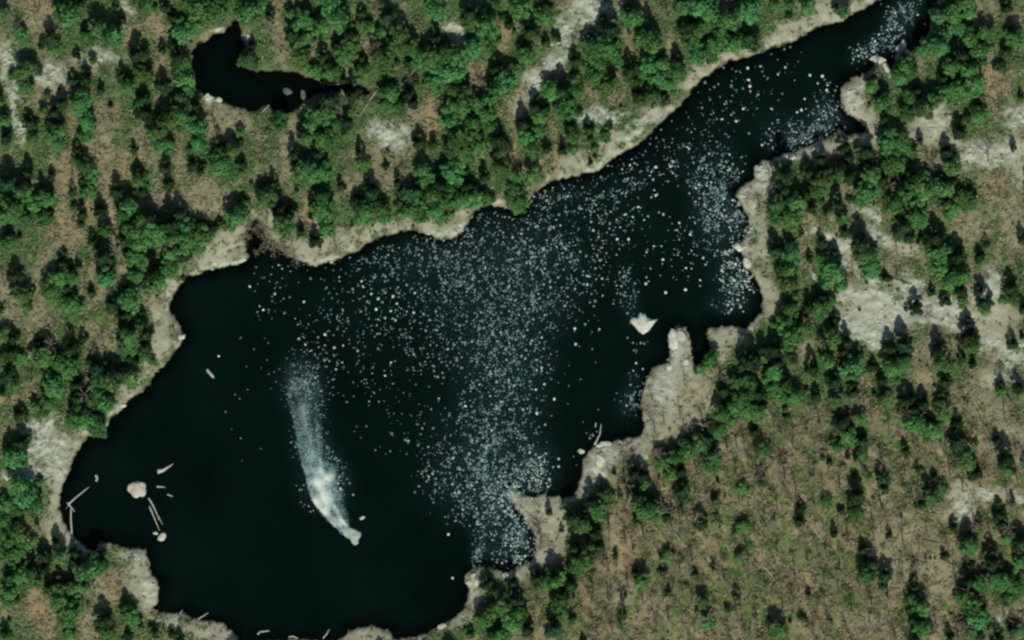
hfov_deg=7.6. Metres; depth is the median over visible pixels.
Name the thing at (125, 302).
evergreen tree
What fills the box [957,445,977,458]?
evergreen tree
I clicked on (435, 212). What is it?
evergreen tree
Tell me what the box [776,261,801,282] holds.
evergreen tree
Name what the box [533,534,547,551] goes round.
leafless tree
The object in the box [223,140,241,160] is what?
evergreen tree
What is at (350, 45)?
evergreen tree
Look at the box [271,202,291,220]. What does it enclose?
evergreen tree
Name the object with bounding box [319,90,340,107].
evergreen tree
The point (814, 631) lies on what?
leafless tree
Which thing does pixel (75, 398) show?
evergreen tree
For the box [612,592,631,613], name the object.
leafless tree
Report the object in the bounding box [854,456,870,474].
leafless tree
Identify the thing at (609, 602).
leafless tree
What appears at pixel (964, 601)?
evergreen tree
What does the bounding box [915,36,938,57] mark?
evergreen tree
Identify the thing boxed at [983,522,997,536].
leafless tree
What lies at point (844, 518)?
leafless tree
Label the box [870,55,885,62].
rock
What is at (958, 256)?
evergreen tree
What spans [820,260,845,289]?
evergreen tree
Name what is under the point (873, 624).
leafless tree
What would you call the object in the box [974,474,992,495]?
leafless tree
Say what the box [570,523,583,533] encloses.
evergreen tree
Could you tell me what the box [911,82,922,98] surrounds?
evergreen tree
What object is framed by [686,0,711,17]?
evergreen tree
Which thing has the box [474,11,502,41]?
evergreen tree
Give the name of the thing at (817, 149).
rock
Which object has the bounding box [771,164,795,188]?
evergreen tree
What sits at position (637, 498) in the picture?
evergreen tree
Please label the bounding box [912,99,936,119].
evergreen tree
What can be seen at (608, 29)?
evergreen tree
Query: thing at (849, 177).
evergreen tree
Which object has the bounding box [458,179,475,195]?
evergreen tree
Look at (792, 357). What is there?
evergreen tree
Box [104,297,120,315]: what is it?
evergreen tree
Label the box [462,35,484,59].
evergreen tree
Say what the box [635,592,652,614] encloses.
leafless tree
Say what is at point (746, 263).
rock
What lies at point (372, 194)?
evergreen tree
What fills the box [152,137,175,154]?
evergreen tree
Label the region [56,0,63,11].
evergreen tree
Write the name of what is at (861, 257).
evergreen tree
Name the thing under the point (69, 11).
evergreen tree
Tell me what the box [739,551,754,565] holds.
leafless tree
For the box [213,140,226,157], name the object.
evergreen tree
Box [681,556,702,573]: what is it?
leafless tree
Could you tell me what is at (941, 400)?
evergreen tree
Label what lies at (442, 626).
rock
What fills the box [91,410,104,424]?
evergreen tree
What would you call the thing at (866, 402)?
leafless tree
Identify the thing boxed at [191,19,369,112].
pond water
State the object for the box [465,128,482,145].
evergreen tree
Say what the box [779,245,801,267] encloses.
evergreen tree
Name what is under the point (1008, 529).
leafless tree
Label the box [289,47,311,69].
evergreen tree
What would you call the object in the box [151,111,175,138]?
evergreen tree
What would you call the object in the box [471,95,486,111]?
evergreen tree
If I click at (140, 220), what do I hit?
evergreen tree
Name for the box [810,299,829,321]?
evergreen tree
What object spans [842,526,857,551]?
leafless tree
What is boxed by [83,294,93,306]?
leafless tree
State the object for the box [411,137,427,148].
evergreen tree
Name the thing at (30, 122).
evergreen tree
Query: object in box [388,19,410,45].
evergreen tree
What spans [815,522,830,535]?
leafless tree
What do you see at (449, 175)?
evergreen tree
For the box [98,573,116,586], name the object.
leafless tree
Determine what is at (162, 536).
rock
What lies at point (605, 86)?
evergreen tree
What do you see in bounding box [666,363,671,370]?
rock
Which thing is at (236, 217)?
evergreen tree
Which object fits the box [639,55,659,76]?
evergreen tree
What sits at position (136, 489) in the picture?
lake rock
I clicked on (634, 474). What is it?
evergreen tree
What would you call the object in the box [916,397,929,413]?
evergreen tree
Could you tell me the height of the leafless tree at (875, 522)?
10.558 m
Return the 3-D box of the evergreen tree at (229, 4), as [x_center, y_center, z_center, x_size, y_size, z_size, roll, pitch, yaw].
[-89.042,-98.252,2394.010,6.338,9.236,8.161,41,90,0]
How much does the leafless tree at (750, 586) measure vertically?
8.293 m
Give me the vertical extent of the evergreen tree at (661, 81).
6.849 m
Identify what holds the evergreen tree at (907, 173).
on the ground
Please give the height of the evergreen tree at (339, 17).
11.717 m
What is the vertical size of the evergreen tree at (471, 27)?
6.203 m
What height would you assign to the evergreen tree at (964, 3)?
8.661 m
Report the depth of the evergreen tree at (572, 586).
2392.96 m
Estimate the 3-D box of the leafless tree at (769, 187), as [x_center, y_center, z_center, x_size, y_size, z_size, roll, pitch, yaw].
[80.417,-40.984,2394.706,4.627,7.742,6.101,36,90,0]
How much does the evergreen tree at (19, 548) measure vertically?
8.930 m
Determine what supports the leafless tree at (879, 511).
on the ground
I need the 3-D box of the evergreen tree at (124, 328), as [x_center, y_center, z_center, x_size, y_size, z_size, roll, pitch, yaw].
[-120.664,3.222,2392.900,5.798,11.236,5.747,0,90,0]
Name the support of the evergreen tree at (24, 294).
on the ground
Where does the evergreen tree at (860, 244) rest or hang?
on the ground
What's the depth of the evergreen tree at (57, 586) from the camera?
2393.32 m
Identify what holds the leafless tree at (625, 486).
on the ground
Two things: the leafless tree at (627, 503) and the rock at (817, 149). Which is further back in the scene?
the rock at (817, 149)
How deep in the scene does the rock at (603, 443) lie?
2399.37 m
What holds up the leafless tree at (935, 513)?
on the ground
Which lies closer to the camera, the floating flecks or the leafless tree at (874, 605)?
the leafless tree at (874, 605)
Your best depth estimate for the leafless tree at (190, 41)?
2393.52 m
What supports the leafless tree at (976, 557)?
on the ground
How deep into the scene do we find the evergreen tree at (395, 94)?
2393.20 m
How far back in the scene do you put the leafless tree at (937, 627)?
2393.33 m
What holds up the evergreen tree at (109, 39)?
on the ground
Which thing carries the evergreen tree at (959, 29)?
on the ground
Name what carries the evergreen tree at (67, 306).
on the ground
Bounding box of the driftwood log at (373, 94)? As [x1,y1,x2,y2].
[359,90,376,116]
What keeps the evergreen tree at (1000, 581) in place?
on the ground
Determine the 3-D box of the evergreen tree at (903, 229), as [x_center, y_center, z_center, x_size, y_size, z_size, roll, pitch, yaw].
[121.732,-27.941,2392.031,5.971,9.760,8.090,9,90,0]
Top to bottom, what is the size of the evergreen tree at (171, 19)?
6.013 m
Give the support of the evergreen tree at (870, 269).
on the ground
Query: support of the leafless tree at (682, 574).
on the ground
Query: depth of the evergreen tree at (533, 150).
2392.09 m
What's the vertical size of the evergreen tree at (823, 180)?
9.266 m
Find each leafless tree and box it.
[23,378,38,392]
[43,241,62,254]
[44,336,56,351]
[69,165,79,186]
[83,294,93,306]
[93,144,108,163]
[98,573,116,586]
[109,244,121,260]
[181,34,199,49]
[206,125,220,142]
[222,180,240,190]
[264,12,278,30]
[325,239,337,258]
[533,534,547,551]
[584,587,604,605]
[585,87,600,104]
[597,566,613,584]
[598,515,620,533]
[601,527,616,542]
[603,595,616,610]
[606,624,622,639]
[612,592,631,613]
[618,478,633,494]
[618,495,635,513]
[629,546,640,558]
[632,531,653,542]
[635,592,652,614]
[645,447,663,462]
[656,495,669,512]
[659,3,676,21]
[662,611,680,627]
[664,522,677,538]
[667,551,679,569]
[667,562,692,580]
[670,507,686,530]
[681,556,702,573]
[683,511,703,531]
[684,589,700,610]
[689,467,704,481]
[692,418,711,429]
[696,608,718,623]
[709,521,733,538]
[711,366,727,382]
[717,443,735,457]
[727,440,742,454]
[729,612,744,626]
[730,466,742,480]
[732,589,745,606]
[736,442,758,459]
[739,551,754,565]
[739,560,756,579]
[744,469,762,488]
[744,578,759,592]
[752,456,768,475]
[752,486,773,503]
[757,466,782,484]
[758,512,776,531]
[761,454,782,467]
[763,181,776,192]
[767,519,781,532]
[770,460,792,472]
[771,500,783,515]
[773,430,788,444]
[776,466,795,487]
[779,607,790,617]
[785,479,807,503]
[785,593,799,611]
[789,561,800,584]
[796,532,814,549]
[799,521,811,544]
[802,459,814,470]
[804,625,821,639]
[809,439,820,452]
[812,418,830,432]
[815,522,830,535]
[816,599,834,612]
[821,447,834,461]
[832,478,849,494]
[836,565,850,580]
[837,512,853,527]
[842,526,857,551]
[844,606,860,621]
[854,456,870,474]
[858,396,869,409]
[859,601,881,610]
[864,538,881,556]
[864,614,879,633]
[865,515,882,536]
[872,449,890,468]
[874,499,895,518]
[875,61,886,77]
[881,422,898,438]
[884,581,895,606]
[885,544,900,557]
[894,514,910,526]
[897,531,913,554]
[904,490,920,507]
[905,563,927,582]
[911,481,929,494]
[924,587,934,603]
[925,504,946,519]
[930,622,948,632]
[933,439,949,452]
[936,404,953,412]
[939,469,959,482]
[943,343,960,357]
[944,565,961,577]
[952,627,972,639]
[954,485,975,497]
[958,166,971,184]
[958,400,973,417]
[963,440,983,460]
[967,549,984,565]
[969,517,984,531]
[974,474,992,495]
[978,151,997,162]
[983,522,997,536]
[984,441,996,455]
[995,608,1013,626]
[997,412,1010,426]
[998,495,1019,513]
[1000,522,1016,536]
[1011,472,1023,490]
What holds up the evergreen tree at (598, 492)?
on the ground
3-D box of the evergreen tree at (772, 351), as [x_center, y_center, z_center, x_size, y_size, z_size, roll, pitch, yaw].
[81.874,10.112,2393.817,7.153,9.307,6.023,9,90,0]
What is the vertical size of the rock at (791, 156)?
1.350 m
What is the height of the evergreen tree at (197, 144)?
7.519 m
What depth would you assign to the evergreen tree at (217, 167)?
2390.65 m
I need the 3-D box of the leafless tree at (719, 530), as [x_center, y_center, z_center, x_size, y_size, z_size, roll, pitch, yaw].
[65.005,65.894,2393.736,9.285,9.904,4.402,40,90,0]
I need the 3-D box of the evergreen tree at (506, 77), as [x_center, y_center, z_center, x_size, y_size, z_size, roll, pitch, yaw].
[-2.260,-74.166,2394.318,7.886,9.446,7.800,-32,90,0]
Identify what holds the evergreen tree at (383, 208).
on the ground
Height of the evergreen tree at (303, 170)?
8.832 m
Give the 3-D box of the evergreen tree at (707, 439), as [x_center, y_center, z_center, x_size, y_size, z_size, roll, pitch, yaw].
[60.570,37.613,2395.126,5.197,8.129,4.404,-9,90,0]
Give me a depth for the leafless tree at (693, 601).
2392.28 m
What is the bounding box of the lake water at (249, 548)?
[59,0,935,639]
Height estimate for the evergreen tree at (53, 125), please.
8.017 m
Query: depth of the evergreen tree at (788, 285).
2391.57 m
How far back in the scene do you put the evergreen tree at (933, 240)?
2391.57 m
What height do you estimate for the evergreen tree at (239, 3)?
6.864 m
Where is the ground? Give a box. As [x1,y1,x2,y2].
[0,0,1023,639]
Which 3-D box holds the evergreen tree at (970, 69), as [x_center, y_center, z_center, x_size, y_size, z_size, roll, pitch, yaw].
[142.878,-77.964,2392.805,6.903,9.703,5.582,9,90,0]
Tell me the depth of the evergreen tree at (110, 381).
2390.44 m
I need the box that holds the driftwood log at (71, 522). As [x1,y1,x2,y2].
[70,507,72,537]
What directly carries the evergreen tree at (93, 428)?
on the ground
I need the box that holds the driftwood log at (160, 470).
[157,463,173,473]
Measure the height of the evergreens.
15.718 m
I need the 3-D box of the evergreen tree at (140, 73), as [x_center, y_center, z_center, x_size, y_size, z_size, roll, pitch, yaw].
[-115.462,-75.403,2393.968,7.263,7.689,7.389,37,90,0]
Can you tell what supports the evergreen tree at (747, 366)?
on the ground
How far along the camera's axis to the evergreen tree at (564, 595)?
2392.22 m
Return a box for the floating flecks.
[225,0,920,571]
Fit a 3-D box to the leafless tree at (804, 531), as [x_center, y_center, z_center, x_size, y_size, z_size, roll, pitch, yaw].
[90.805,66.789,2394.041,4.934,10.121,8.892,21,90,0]
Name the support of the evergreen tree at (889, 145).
on the ground
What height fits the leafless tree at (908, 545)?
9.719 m
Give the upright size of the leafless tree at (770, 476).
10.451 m
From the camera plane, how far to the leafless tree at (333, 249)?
2392.04 m
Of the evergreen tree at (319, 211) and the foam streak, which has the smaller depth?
the evergreen tree at (319, 211)
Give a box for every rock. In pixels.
[127,481,146,497]
[158,532,165,540]
[178,334,185,339]
[204,93,210,100]
[238,256,246,262]
[283,87,291,94]
[301,88,305,100]
[342,527,360,544]
[437,623,446,628]
[502,572,512,578]
[595,452,604,466]
[596,441,611,446]
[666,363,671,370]
[668,328,677,349]
[677,328,685,341]
[683,358,689,365]
[733,242,742,251]
[743,255,750,268]
[784,152,796,159]
[811,146,819,151]
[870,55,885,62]
[883,62,889,73]
[895,44,900,51]
[900,39,906,48]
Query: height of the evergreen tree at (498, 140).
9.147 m
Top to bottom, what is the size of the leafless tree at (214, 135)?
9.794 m
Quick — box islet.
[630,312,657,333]
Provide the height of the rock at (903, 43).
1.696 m
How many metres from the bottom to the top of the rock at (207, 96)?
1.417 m
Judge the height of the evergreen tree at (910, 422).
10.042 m
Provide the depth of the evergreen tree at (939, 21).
2393.53 m
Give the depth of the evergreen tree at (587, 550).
2390.89 m
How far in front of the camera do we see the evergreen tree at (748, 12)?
2391.46 m
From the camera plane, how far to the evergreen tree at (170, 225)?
2389.08 m
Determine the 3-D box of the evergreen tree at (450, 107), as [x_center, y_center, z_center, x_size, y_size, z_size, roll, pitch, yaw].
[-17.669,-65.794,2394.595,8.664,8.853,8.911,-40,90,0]
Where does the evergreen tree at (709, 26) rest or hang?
on the ground
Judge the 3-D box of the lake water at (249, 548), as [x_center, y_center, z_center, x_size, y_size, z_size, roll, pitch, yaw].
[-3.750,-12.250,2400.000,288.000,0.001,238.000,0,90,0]
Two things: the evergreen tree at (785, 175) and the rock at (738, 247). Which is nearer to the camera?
the evergreen tree at (785, 175)
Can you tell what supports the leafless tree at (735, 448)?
on the ground
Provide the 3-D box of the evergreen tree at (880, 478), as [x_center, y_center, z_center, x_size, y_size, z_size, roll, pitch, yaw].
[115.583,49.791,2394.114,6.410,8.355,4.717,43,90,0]
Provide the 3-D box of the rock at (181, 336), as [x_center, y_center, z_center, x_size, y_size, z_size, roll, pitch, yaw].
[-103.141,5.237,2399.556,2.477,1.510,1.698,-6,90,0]
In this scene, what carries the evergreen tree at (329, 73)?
on the ground
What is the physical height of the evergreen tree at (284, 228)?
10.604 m
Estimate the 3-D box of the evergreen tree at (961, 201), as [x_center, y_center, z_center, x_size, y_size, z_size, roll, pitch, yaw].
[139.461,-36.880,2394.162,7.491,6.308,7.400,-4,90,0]
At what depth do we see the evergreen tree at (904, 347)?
2392.28 m
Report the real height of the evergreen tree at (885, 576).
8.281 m
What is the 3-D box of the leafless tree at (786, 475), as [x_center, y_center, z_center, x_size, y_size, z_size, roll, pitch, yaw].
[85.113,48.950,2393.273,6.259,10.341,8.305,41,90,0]
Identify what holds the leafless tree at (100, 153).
on the ground
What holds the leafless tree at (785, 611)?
on the ground
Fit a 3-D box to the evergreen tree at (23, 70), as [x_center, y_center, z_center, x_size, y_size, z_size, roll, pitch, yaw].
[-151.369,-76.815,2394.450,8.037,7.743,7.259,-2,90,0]
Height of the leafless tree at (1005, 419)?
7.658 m
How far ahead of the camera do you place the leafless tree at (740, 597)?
2393.20 m
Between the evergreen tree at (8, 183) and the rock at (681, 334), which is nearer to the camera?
the evergreen tree at (8, 183)
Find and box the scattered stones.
[0,4,1023,627]
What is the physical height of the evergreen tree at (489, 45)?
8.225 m
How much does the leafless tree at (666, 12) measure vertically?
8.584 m
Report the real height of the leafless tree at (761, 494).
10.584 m
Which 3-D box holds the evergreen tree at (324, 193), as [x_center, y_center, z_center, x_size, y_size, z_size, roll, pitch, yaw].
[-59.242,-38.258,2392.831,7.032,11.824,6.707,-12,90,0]
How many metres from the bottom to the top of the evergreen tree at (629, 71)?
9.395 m
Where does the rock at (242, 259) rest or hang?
on the ground
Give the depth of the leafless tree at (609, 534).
2392.47 m
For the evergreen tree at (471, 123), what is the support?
on the ground
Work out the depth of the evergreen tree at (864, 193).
2390.29 m
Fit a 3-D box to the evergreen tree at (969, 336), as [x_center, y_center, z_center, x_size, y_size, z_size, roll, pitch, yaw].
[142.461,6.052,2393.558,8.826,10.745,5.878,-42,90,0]
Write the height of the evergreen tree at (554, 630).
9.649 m
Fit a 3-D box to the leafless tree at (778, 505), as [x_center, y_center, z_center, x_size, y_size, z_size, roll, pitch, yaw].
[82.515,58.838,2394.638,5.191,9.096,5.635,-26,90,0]
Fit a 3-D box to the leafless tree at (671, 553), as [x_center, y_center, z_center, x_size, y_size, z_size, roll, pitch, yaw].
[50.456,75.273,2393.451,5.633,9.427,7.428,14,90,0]
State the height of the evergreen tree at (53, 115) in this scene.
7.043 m
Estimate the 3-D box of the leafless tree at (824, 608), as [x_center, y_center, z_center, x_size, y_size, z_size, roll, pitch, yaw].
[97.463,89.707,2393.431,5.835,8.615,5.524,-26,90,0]
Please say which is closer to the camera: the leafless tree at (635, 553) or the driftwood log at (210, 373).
the leafless tree at (635, 553)
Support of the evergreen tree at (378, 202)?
on the ground
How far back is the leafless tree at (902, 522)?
2394.37 m
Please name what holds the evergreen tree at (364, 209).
on the ground
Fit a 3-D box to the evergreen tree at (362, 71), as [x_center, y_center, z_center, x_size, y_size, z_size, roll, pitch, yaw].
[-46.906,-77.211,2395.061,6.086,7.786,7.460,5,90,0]
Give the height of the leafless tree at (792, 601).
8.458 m
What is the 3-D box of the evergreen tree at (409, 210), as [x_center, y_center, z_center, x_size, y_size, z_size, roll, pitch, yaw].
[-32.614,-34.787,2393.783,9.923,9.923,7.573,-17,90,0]
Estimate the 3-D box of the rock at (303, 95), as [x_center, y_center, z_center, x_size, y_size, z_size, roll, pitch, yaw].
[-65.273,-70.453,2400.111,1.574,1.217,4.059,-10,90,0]
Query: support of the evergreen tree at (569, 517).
on the ground
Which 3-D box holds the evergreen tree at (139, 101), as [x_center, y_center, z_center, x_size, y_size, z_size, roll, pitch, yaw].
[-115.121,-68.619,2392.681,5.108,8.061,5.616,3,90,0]
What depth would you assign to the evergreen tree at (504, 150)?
2393.32 m
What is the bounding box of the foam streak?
[289,380,348,534]
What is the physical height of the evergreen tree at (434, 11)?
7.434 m
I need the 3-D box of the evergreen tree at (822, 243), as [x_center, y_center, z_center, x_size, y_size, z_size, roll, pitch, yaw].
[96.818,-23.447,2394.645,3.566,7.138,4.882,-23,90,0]
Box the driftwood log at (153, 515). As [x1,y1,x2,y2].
[149,505,158,528]
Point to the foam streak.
(322, 500)
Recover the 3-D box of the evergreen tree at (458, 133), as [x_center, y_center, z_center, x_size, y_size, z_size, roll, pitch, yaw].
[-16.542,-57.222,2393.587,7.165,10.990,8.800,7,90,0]
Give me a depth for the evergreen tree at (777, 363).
2393.68 m
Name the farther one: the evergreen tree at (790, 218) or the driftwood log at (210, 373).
the driftwood log at (210, 373)
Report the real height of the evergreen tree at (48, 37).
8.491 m
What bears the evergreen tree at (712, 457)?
on the ground
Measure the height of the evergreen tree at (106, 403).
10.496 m
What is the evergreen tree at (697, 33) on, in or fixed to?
on the ground
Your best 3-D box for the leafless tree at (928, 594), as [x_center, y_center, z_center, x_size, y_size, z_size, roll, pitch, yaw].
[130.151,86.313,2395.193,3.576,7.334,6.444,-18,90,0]
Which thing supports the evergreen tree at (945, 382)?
on the ground
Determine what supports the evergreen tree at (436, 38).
on the ground
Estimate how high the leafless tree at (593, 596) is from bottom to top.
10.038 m
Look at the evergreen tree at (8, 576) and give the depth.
2393.55 m
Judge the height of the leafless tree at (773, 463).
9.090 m
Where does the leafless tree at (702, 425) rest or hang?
on the ground
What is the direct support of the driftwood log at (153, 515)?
in the lake water at (249, 548)
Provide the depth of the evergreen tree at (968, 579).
2393.66 m
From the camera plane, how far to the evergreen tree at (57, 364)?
2392.30 m
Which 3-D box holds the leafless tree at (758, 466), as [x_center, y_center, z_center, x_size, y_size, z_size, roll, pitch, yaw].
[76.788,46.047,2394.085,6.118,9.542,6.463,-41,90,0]
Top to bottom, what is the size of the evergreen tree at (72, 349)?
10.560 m
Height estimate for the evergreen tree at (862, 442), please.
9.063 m
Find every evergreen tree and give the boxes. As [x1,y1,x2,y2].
[0,172,18,195]
[0,368,16,385]
[0,521,27,548]
[1,129,13,145]
[2,198,26,220]
[2,442,26,471]
[2,565,16,585]
[3,440,14,456]
[6,268,25,284]
[6,332,20,347]
[6,473,26,503]
[8,285,33,303]
[12,539,31,557]
[13,62,38,85]
[14,476,38,509]
[15,433,32,450]
[22,116,40,130]
[25,563,41,579]
[26,345,57,369]
[36,548,52,568]
[39,29,59,47]
[39,279,62,305]
[40,369,66,399]
[44,120,59,130]
[47,105,61,122]
[49,582,70,598]
[51,354,66,372]
[52,0,80,29]
[55,97,68,112]
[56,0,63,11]
[58,293,86,314]
[58,599,83,623]
[62,340,81,357]
[64,292,78,302]
[66,76,79,87]
[67,379,84,392]
[69,87,92,119]
[69,404,93,430]
[69,547,81,559]
[70,392,84,406]
[78,111,96,134]
[82,552,109,577]
[87,17,107,38]
[87,381,108,401]
[87,421,105,437]
[87,550,104,561]
[88,358,104,378]
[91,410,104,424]
[92,612,113,632]
[94,248,111,266]
[95,265,117,288]
[95,389,116,411]
[98,370,120,395]
[101,25,125,47]
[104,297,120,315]
[114,310,132,324]
[115,364,129,383]
[116,286,142,314]
[116,322,131,338]
[116,337,137,356]
[119,194,140,215]
[128,48,150,63]
[132,66,154,87]
[132,105,154,124]
[133,211,149,232]
[135,91,150,107]
[136,213,167,248]
[138,0,153,14]
[143,264,160,284]
[146,211,158,223]
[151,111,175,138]
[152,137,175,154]
[154,79,172,93]
[158,218,179,234]
[163,228,180,247]
[166,12,179,24]
[166,103,191,126]
[169,49,186,66]
[170,16,196,44]
[170,206,187,220]
[176,228,205,256]
[177,0,189,9]
[177,215,196,234]
[183,0,210,21]
[184,115,210,136]
[189,134,207,155]
[190,99,202,113]
[202,0,227,27]
[207,151,234,178]
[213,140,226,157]
[222,0,237,14]
[222,207,250,227]
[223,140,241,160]
[235,0,250,11]
[237,0,265,23]
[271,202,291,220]
[272,213,296,238]
[283,28,297,43]
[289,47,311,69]
[291,8,314,32]
[292,34,307,50]
[295,156,312,182]
[305,104,336,129]
[307,197,335,223]
[308,158,330,186]
[311,186,333,205]
[313,127,335,153]
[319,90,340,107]
[320,0,340,18]
[320,63,341,82]
[325,7,353,34]
[331,45,358,66]
[340,32,361,53]
[342,28,355,40]
[344,87,361,104]
[352,62,370,83]
[354,199,375,226]
[362,186,382,203]
[370,46,394,71]
[371,199,391,216]
[373,199,381,204]
[377,83,399,102]
[378,10,399,24]
[378,99,397,112]
[380,76,396,98]
[385,37,400,54]
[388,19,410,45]
[393,197,418,218]
[397,37,418,58]
[401,85,415,102]
[408,188,427,214]
[410,47,424,70]
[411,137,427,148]
[413,161,431,177]
[420,46,441,71]
[420,184,440,205]
[424,0,447,21]
[425,202,444,221]
[427,63,457,83]
[428,31,443,45]
[433,60,450,75]
[433,176,449,196]
[436,113,464,135]
[438,42,457,63]
[438,161,464,184]
[440,96,465,120]
[444,79,461,97]
[447,123,468,147]
[448,45,469,69]
[453,64,466,79]
[453,85,474,114]
[455,142,478,162]
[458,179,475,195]
[460,5,480,27]
[460,21,477,32]
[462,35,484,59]
[464,114,479,134]
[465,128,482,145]
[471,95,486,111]
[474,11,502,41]
[474,102,499,122]
[478,33,498,52]
[482,79,507,105]
[485,133,507,148]
[485,592,512,620]
[489,62,504,75]
[490,158,512,182]
[494,69,516,95]
[494,143,513,162]
[508,591,524,606]
[512,610,528,628]
[516,117,530,131]
[516,128,539,147]
[520,24,542,40]
[523,139,544,161]
[539,0,554,16]
[544,570,567,586]
[544,621,562,639]
[552,100,565,114]
[554,588,569,604]
[555,82,570,101]
[562,509,580,526]
[564,119,578,135]
[566,578,578,592]
[570,515,591,534]
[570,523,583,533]
[576,541,598,569]
[580,35,607,64]
[585,527,602,542]
[591,73,619,96]
[594,487,608,500]
[596,22,619,40]
[599,36,622,60]
[619,7,644,29]
[622,63,638,82]
[627,488,646,511]
[628,466,643,481]
[631,90,645,104]
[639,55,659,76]
[644,25,659,41]
[645,495,661,518]
[646,69,668,89]
[671,56,685,69]
[672,482,689,502]
[676,18,697,34]
[678,438,698,460]
[680,20,703,39]
[685,37,703,52]
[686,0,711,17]
[688,44,705,67]
[697,18,718,34]
[701,0,718,22]
[702,434,713,444]
[704,450,722,467]
[716,379,729,399]
[717,9,739,31]
[736,349,761,379]
[737,0,762,26]
[739,32,761,49]
[762,365,782,383]
[763,342,781,360]
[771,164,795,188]
[771,358,785,368]
[775,276,798,292]
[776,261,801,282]
[777,205,802,233]
[777,328,802,355]
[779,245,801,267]
[780,299,789,313]
[780,351,798,363]
[783,238,797,254]
[786,387,806,405]
[803,299,813,316]
[809,171,834,187]
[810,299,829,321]
[816,237,828,251]
[818,325,841,350]
[819,348,834,360]
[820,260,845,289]
[825,369,841,390]
[830,411,850,433]
[837,356,862,380]
[842,170,856,185]
[846,489,865,506]
[850,233,871,260]
[851,248,879,264]
[852,180,880,204]
[854,145,875,160]
[855,431,869,451]
[859,260,880,280]
[861,556,879,569]
[875,469,891,484]
[876,134,895,156]
[877,568,893,584]
[878,154,907,176]
[892,218,911,241]
[895,174,925,201]
[895,335,914,356]
[897,408,924,431]
[898,392,916,408]
[903,166,914,178]
[907,613,925,629]
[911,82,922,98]
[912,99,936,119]
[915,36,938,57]
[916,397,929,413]
[924,230,947,250]
[924,244,951,264]
[928,1,943,18]
[930,8,946,27]
[930,36,950,57]
[930,341,947,360]
[933,396,951,408]
[938,377,953,387]
[944,433,967,452]
[945,264,971,285]
[947,22,967,36]
[948,54,958,65]
[948,190,970,211]
[948,245,966,266]
[951,125,967,139]
[953,0,976,18]
[953,47,971,66]
[956,327,979,348]
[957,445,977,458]
[957,591,982,611]
[960,62,981,76]
[960,573,976,588]
[961,530,975,544]
[965,608,990,634]
[974,294,994,309]
[977,23,996,43]
[980,554,1003,573]
[988,570,1008,590]
[996,452,1014,470]
[1000,280,1019,296]
[1010,534,1023,554]
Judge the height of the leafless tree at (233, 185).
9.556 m
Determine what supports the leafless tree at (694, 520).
on the ground
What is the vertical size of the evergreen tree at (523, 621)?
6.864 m
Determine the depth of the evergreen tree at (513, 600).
2392.72 m
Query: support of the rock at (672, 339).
on the ground
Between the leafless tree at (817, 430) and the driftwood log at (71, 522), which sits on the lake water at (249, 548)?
the driftwood log at (71, 522)
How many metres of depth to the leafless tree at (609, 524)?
2391.46 m
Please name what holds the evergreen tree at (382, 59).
on the ground
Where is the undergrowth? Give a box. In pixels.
[0,0,1023,639]
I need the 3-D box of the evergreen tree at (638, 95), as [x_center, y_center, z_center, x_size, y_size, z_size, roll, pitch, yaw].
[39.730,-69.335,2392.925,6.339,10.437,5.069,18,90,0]
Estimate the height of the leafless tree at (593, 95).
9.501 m
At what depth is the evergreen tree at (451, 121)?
2392.38 m
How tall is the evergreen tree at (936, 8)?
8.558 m
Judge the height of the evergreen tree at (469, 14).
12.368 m
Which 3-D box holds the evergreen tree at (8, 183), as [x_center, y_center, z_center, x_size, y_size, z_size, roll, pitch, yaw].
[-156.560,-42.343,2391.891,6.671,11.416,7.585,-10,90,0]
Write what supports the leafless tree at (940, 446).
on the ground
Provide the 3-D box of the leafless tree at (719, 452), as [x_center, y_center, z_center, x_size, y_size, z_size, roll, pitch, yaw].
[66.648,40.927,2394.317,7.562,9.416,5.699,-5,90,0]
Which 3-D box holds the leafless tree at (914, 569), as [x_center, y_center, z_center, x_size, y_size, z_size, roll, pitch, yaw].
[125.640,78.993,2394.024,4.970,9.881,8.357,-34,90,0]
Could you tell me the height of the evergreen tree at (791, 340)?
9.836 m
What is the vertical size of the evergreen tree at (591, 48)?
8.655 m
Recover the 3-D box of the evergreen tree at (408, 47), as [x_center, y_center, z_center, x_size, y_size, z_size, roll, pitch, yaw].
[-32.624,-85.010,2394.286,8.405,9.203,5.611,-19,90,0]
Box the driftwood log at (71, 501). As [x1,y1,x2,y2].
[69,487,88,503]
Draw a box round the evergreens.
[0,0,1023,639]
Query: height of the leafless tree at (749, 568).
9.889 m
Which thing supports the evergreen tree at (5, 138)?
on the ground
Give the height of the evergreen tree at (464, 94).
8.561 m
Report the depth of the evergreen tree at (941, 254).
2391.09 m
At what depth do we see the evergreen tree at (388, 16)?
2393.83 m
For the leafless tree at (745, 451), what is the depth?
2392.25 m
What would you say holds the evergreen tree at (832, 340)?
on the ground
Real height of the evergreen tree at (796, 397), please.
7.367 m
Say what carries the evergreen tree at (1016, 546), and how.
on the ground
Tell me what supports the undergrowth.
on the ground
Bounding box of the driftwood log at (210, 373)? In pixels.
[206,369,214,377]
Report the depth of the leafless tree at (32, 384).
2393.56 m
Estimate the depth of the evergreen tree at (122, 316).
2393.99 m
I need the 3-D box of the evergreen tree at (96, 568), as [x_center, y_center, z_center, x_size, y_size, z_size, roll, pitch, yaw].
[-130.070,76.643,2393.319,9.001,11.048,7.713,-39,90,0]
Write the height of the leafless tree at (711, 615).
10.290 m
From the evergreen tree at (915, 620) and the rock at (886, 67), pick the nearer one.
the evergreen tree at (915, 620)
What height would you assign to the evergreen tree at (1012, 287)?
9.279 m

